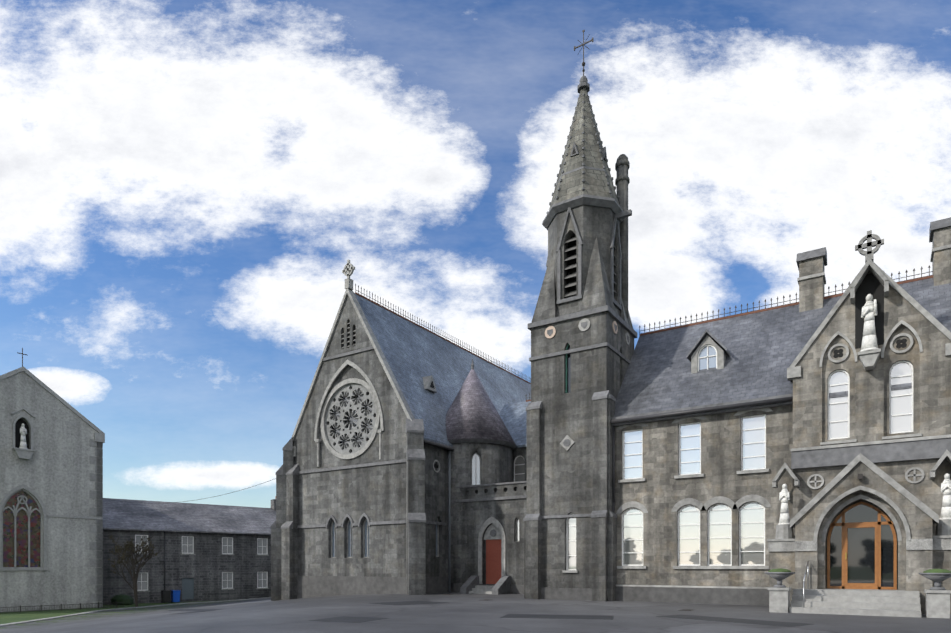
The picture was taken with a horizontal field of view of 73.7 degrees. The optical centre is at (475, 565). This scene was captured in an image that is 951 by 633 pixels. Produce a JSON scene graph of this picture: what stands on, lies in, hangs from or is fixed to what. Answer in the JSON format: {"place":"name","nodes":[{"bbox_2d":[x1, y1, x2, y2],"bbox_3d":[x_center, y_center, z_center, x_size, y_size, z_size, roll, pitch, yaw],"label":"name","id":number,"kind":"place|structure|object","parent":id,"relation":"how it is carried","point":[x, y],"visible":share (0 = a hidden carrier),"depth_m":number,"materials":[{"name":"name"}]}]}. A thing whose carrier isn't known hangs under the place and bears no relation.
{"place":"outdoors","nodes":[
{"label":"outdoors","id":0,"kind":"place"},
{"bbox_2d":[0,598,263,628],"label":"curb","id":1,"kind":"structure","parent":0,"point":[8,617],"depth_m":41.18,"materials":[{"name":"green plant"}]},
{"bbox_2d":[0,371,101,611],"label":"gable building","id":2,"kind":"structure","parent":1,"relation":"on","point":[55,470],"depth_m":44.56,"materials":[{"name":"paint"}]},
{"bbox_2d":[3,491,39,566],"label":"arched window","id":3,"kind":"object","parent":2,"relation":"attached to","point":[21,535],"visible":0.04,"depth_m":43.27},
{"bbox_2d":[0,366,104,570],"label":"trim","id":4,"kind":"structure","parent":2,"relation":"attached to","point":[27,454],"depth_m":43.45,"materials":[{"name":"grey stone"}]},
{"bbox_2d":[90,439,102,607],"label":"quoin","id":5,"kind":"object","parent":2,"relation":"attached to","point":[97,578],"visible":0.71,"depth_m":46.79,"materials":[{"name":"grey stone"}]},
{"bbox_2d":[102,478,275,503],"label":"wire","id":6,"kind":"object","parent":2,"relation":"attached to","point":[198,499],"visible":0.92,"depth_m":42.40,"materials":[{"name":"black metal"}]},
{"bbox_2d":[111,594,132,604],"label":"hedge","id":7,"kind":"object","parent":1,"relation":"on","point":[126,599],"visible":0.67,"depth_m":49.90,"materials":[{"name":"green plant"}]},
{"bbox_2d":[107,531,159,606],"bbox_3d":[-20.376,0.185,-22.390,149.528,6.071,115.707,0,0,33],"label":"tree","id":8,"kind":"object","parent":1,"relation":"on","point":[134,578],"visible":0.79,"depth_m":46.91,"materials":[{"name":"brown plant"}]},
{"bbox_2d":[108,535,157,573],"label":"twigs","id":9,"kind":"object","parent":8,"relation":"on","point":[132,546],"visible":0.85,"depth_m":46.81,"materials":[{"name":"brown plant"}]},
{"bbox_2d":[161,590,170,601],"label":"black bin","id":10,"kind":"object","parent":1,"relation":"on","point":[165,595],"visible":0.98,"depth_m":52.26,"materials":[{"name":"black plastic"}]},
{"bbox_2d":[171,590,180,601],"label":"trash bin","id":11,"kind":"object","parent":1,"relation":"on","point":[175,595],"visible":0.88,"depth_m":52.73,"materials":[{"name":"blue plastic"}]},
{"bbox_2d":[102,530,270,604],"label":"long building","id":12,"kind":"structure","parent":1,"relation":"on","point":[206,565],"depth_m":54.92,"materials":[{"name":"grey stone"}]},
{"bbox_2d":[182,578,193,599],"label":"grey door","id":13,"kind":"structure","parent":12,"relation":"attached to","point":[187,588],"depth_m":54.64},
{"bbox_2d":[135,536,266,590],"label":"windows","id":14,"kind":"structure","parent":12,"relation":"attached to","point":[184,550],"depth_m":56.70,"materials":[{"name":"white wood"}]},
{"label":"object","id":15,"kind":"object","parent":12,"relation":"on","visible":0},
{"bbox_2d":[102,498,275,534],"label":"slate","id":16,"kind":"object","parent":15,"relation":"on","point":[140,515],"depth_m":55.99,"materials":[{"name":"grey stone"}]},
{"bbox_2d":[271,499,275,510],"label":"chimney","id":17,"kind":"object","parent":15,"relation":"on","point":[273,504],"visible":0.29,"depth_m":63.37,"materials":[{"name":"grey stone"}]},
{"bbox_2d":[271,432,424,600],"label":"buttresses","id":18,"kind":"object","parent":1,"relation":"on","point":[284,558],"visible":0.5,"depth_m":37.89,"materials":[{"name":"grey stone"}]},
{"bbox_2d":[293,295,447,576],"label":"church wall","id":19,"kind":"structure","parent":1,"relation":"on","point":[377,493],"depth_m":35.79,"materials":[{"name":"grey stone"}]},
{"bbox_2d":[325,383,375,454],"bbox_3d":[-7.119,-8.393,36.403,4.080,4.080,0.140,0,0,33],"label":"rose","id":20,"kind":"object","parent":19,"relation":"attached to","point":[359,428],"visible":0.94,"depth_m":36.39,"materials":[{"name":"grey stone"}]},
{"bbox_2d":[328,387,375,452],"bbox_3d":[-7.025,-8.393,36.550,4.060,4.060,0.010,0,0,33],"label":"rose window glass","id":21,"kind":"object","parent":19,"relation":"attached to","point":[351,419],"visible":0.02,"depth_m":36.61,"materials":[{"name":"black glass"}]},
{"bbox_2d":[331,452,517,557],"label":"trim","id":22,"kind":"structure","parent":19,"relation":"attached to","point":[367,532],"depth_m":35.83,"materials":[{"name":"grey stone"}]},
{"bbox_2d":[354,293,530,447],"bbox_3d":[5.801,-11.220,46.837,20.700,9.065,31.350,0,0,33],"label":"roof","id":23,"kind":"object","parent":19,"relation":"on","point":[414,354],"visible":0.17,"depth_m":39.20,"materials":[{"name":"grey stone"}]},
{"bbox_2d":[356,275,932,401],"bbox_3d":[13.834,-13.188,41.719,29.650,5.230,30.900,0,0,33],"label":"roof cresting","id":24,"kind":"object","parent":23,"relation":"on","point":[827,297],"visible":0.41,"depth_m":29.33,"materials":[{"name":"black metal"}]},
{"bbox_2d":[448,443,451,591],"bbox_3d":[-1.454,-2.718,36.116,0.250,8.450,0.270,0,0,33],"label":"pipe","id":25,"kind":"object","parent":19,"relation":"attached to","point":[449,520],"visible":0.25,"depth_m":36.09,"materials":[{"name":"black metal"}]},
{"bbox_2d":[341,237,615,348],"bbox_3d":[-0.506,-13.363,32.914,16.040,2.740,2.940,0,0,33],"label":"louvre","id":26,"kind":"object","parent":19,"relation":"attached to","point":[569,267],"visible":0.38,"depth_m":28.32,"materials":[{"name":"grey stone"}]},
{"bbox_2d":[103,396,792,602],"bbox_3d":[1.721,-1.600,54.662,50.733,10.215,50.773,0,0,33],"label":"pipe","id":27,"kind":"object","parent":1,"relation":"on","point":[709,409],"visible":0.33,"depth_m":25.97,"materials":[{"name":"black metal"}]},
{"bbox_2d":[0,30,932,612],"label":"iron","id":28,"kind":"object","parent":1,"relation":"on","point":[460,344],"visible":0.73,"depth_m":37.89,"materials":[{"name":"black metal"}]},
{"bbox_2d":[460,483,526,584],"bbox_3d":[3.952,-0.968,34.868,10.900,6.950,3.500,0,0,33],"label":"link","id":29,"kind":"object","parent":1,"relation":"on","point":[506,514],"visible":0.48,"depth_m":34.73,"materials":[{"name":"grey stone"}]},
{"bbox_2d":[451,443,512,591],"bbox_3d":[-0.172,-2.368,38.163,4.800,9.750,4.800,0,0,33],"label":"turret","id":30,"kind":"object","parent":29,"relation":"on","point":[496,463],"visible":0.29,"depth_m":35.97,"materials":[{"name":"grey stone"}]},
{"bbox_2d":[513,447,526,490],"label":"wing","id":31,"kind":"structure","parent":1,"relation":"on","point":[520,451],"depth_m":37.73,"materials":[{"name":"grey stone"}]},
{"bbox_2d":[135,345,912,590],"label":"frames","id":32,"kind":"structure","parent":1,"relation":"on","point":[742,457],"depth_m":25.15,"materials":[{"name":"white wood"}]},
{"bbox_2d":[332,346,715,556],"bbox_3d":[1.601,-4.843,33.035,21.480,8.800,3.737,0,0,33],"label":"glass","id":33,"kind":"object","parent":32,"relation":"attached to","point":[476,459],"visible":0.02,"depth_m":36.04,"materials":[{"name":"grey glass"}]},
{"bbox_2d":[297,576,768,605],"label":"plinth","id":34,"kind":"structure","parent":1,"relation":"on","point":[314,586],"depth_m":28.09,"materials":[{"name":"grey stone"}]},
{"bbox_2d":[524,236,632,601],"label":"buttresses","id":35,"kind":"structure","parent":34,"relation":"on","point":[597,292],"depth_m":27.41,"materials":[{"name":"grey stone"}]},
{"bbox_2d":[566,344,568,392],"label":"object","id":36,"kind":"object","parent":35,"relation":"attached to","point":[566,368],"visible":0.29,"depth_m":28.05,"materials":[{"name":"green metal"}]},
{"bbox_2d":[545,321,617,338],"bbox_3d":[5.009,-10.413,29.381,3.182,0.532,3.182,0,0,15],"label":"round medallion","id":37,"kind":"object","parent":35,"relation":"attached to","point":[554,332],"visible":0.29,"depth_m":28.18,"materials":[{"name":"beige stone"}]},
{"bbox_2d":[531,312,633,587],"bbox_3d":[5.009,-4.443,29.381,3.600,13.100,3.600,0,0,33],"label":"tower shaft","id":38,"kind":"object","parent":35,"relation":"attached to","point":[566,482],"visible":0.58,"depth_m":27.89,"materials":[{"name":"grey stone"}]},
{"bbox_2d":[548,205,619,316],"bbox_3d":[5.009,-13.393,29.381,3.040,5.000,3.040,0,0,33],"label":"belfry","id":39,"kind":"object","parent":35,"relation":"on","point":[592,222],"visible":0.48,"depth_m":28.01,"materials":[{"name":"grey stone"}]},
{"bbox_2d":[542,194,624,229],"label":"spire cornice","id":40,"kind":"structure","parent":39,"relation":"attached to","point":[612,204],"depth_m":27.90,"materials":[{"name":"grey stone"}]},
{"bbox_2d":[549,88,618,209],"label":"spire","id":41,"kind":"structure","parent":39,"relation":"on","point":[571,185],"depth_m":28.46,"materials":[{"name":"grey stone"}]},
{"bbox_2d":[555,166,612,186],"bbox_3d":[5.009,-17.653,29.381,2.484,0.120,2.484,0,0,33],"label":"spire band","id":42,"kind":"object","parent":41,"relation":"attached to","point":[582,167],"visible":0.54,"depth_m":28.27,"materials":[{"name":"grey stone"}]},
{"bbox_2d":[615,154,629,318],"bbox_3d":[6.850,-14.828,29.567,0.660,8.670,0.643,0,0,33],"label":"chimney","id":43,"kind":"object","parent":35,"relation":"on","point":[622,167],"visible":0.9,"depth_m":29.32,"materials":[{"name":"grey stone"}]},
{"bbox_2d":[135,230,950,617],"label":"trim","id":44,"kind":"structure","parent":1,"relation":"on","point":[937,602],"depth_m":22.39,"materials":[{"name":"grey stone"}]},
{"bbox_2d":[15,148,906,470],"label":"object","id":45,"kind":"object","parent":44,"relation":"on","point":[871,284],"visible":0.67,"depth_m":21.84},
{"bbox_2d":[19,294,950,524],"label":"statues","id":46,"kind":"object","parent":44,"relation":"on","point":[868,315],"visible":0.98,"depth_m":21.37,"materials":[{"name":"white stone"}]},
{"bbox_2d":[486,539,500,583],"bbox_3d":[1.024,-0.178,34.933,1.000,2.530,0.070,0,0,33],"label":"red door","id":47,"kind":"structure","parent":44,"relation":"attached to","point":[493,561],"depth_m":34.92,"materials":[{"name":"red wood"}]},
{"bbox_2d":[160,76,950,594],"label":"trim","id":48,"kind":"structure","parent":44,"relation":"attached to","point":[880,452],"depth_m":27.93,"materials":[{"name":"grey stone"}]},
{"bbox_2d":[446,369,514,443],"bbox_3d":[-0.172,-9.493,38.163,5.360,4.800,5.360,0,0,33],"label":"roof","id":49,"kind":"object","parent":48,"relation":"on","point":[472,413],"visible":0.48,"depth_m":36.62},
{"bbox_2d":[764,572,950,589],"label":"urn","id":50,"kind":"object","parent":44,"relation":"on","point":[936,578],"visible":0.98,"depth_m":18.41,"materials":[{"name":"grey stone"}]},
{"bbox_2d":[768,568,950,572],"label":"plants","id":51,"kind":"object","parent":50,"relation":"in","point":[926,571],"depth_m":18.36,"materials":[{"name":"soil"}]},
{"bbox_2d":[615,405,792,586],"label":"building wall","id":52,"kind":"structure","parent":1,"relation":"on","point":[659,492],"depth_m":25.16,"materials":[{"name":"grey stone"}]},
{"bbox_2d":[515,363,911,568],"bbox_3d":[6.857,-3.353,28.680,5.347,7.120,20.906,0,0,-32],"label":"glass","id":53,"kind":"object","parent":52,"relation":"on","point":[899,405],"visible":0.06,"depth_m":24.93,"materials":[{"name":"white glass"}]},
{"bbox_2d":[567,345,896,589],"bbox_3d":[9.430,-4.518,25.105,12.236,10.610,1.884,0,0,38],"label":"door frame","id":54,"kind":"object","parent":52,"relation":"in","point":[861,555],"visible":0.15,"depth_m":21.29,"materials":[{"name":"brown wood"}]},
{"bbox_2d":[611,278,950,527],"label":"slate","id":55,"kind":"object","parent":52,"relation":"on","point":[762,350],"visible":0.25,"depth_m":26.24,"materials":[{"name":"grey stone"}]},
{"bbox_2d":[691,335,726,373],"bbox_3d":[10.139,-8.668,27.193,1.300,1.950,1.750,0,0,33],"label":"dormer","id":56,"kind":"object","parent":55,"relation":"on","point":[721,354],"visible":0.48,"depth_m":26.44,"materials":[{"name":"white paint"}]},
{"bbox_2d":[799,256,824,311],"bbox_3d":[14.128,-10.843,26.626,0.870,3.700,0.900,0,0,33],"label":"chimney","id":57,"kind":"object","parent":55,"relation":"on","point":[811,293],"visible":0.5,"depth_m":26.25,"materials":[{"name":"grey stone"}]},
{"bbox_2d":[932,227,950,285],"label":"chimney","id":58,"kind":"object","parent":55,"relation":"on","point":[941,267],"visible":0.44,"depth_m":23.89,"materials":[{"name":"grey stone"}]},
{"bbox_2d":[769,551,794,606],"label":"pier","id":59,"kind":"structure","parent":1,"relation":"on","point":[783,560],"depth_m":22.07,"materials":[{"name":"grey stone"}]},
{"bbox_2d":[768,538,950,551],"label":"stone band","id":60,"kind":"object","parent":59,"relation":"on","point":[911,544],"visible":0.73,"depth_m":19.86,"materials":[{"name":"grey stone"}]},
{"bbox_2d":[795,461,931,613],"bbox_3d":[12.910,-0.718,21.230,3.800,5.450,1.600,0,0,33],"label":"porch","id":61,"kind":"object","parent":1,"relation":"on","point":[912,565],"visible":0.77,"depth_m":20.52,"materials":[{"name":"grey stone"}]},
{"bbox_2d":[793,270,950,538],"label":"entrance wall","id":62,"kind":"structure","parent":1,"relation":"on","point":[869,401],"depth_m":21.55,"materials":[{"name":"grey stone"}]},
{"bbox_2d":[932,550,950,613],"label":"pier","id":63,"kind":"structure","parent":1,"relation":"on","point":[941,559],"depth_m":19.67,"materials":[{"name":"grey stone"}]},
{"bbox_2d":[0,592,950,632],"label":"tarmac","id":64,"kind":"structure","parent":0,"point":[457,612],"depth_m":18.75,"materials":[{"name":"grey asphalt"}]},
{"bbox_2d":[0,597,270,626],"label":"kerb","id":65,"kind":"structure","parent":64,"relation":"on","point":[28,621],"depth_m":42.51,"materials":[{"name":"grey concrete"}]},
{"bbox_2d":[168,601,811,626],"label":"asphalt patches","id":66,"kind":"object","parent":64,"relation":"on","point":[604,617],"visible":0.94,"depth_m":18.32,"materials":[{"name":"grey asphalt"}]},
{"bbox_2d":[441,594,693,610],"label":"drains","id":67,"kind":"object","parent":64,"relation":"on","point":[678,610],"visible":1,"depth_m":21.54,"materials":[{"name":"metal"}]},
{"bbox_2d":[469,585,920,617],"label":"steps","id":68,"kind":"structure","parent":64,"relation":"on","point":[882,602],"depth_m":19.75,"materials":[{"name":"grey stone"}]},
{"bbox_2d":[827,502,896,589],"bbox_3d":[12.913,-0.681,21.235,1.992,2.936,0.090,0,0,33],"label":"door","id":69,"kind":"object","parent":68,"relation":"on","point":[845,583],"visible":0.94,"depth_m":21.18,"materials":[{"name":"brown wood"}]},
{"bbox_2d":[803,561,808,607],"bbox_3d":[10.784,0.674,20.692,0.044,1.667,1.438,0,0,33],"label":"handrail","id":70,"kind":"object","parent":64,"relation":"on","point":[807,568],"visible":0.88,"depth_m":21.05,"materials":[{"name":"silver metal"}]},
{"bbox_2d":[0,0,950,507],"label":"sky","id":71,"kind":"structure","parent":0,"point":[188,188],"materials":[{"name":"blue"}]}
]}

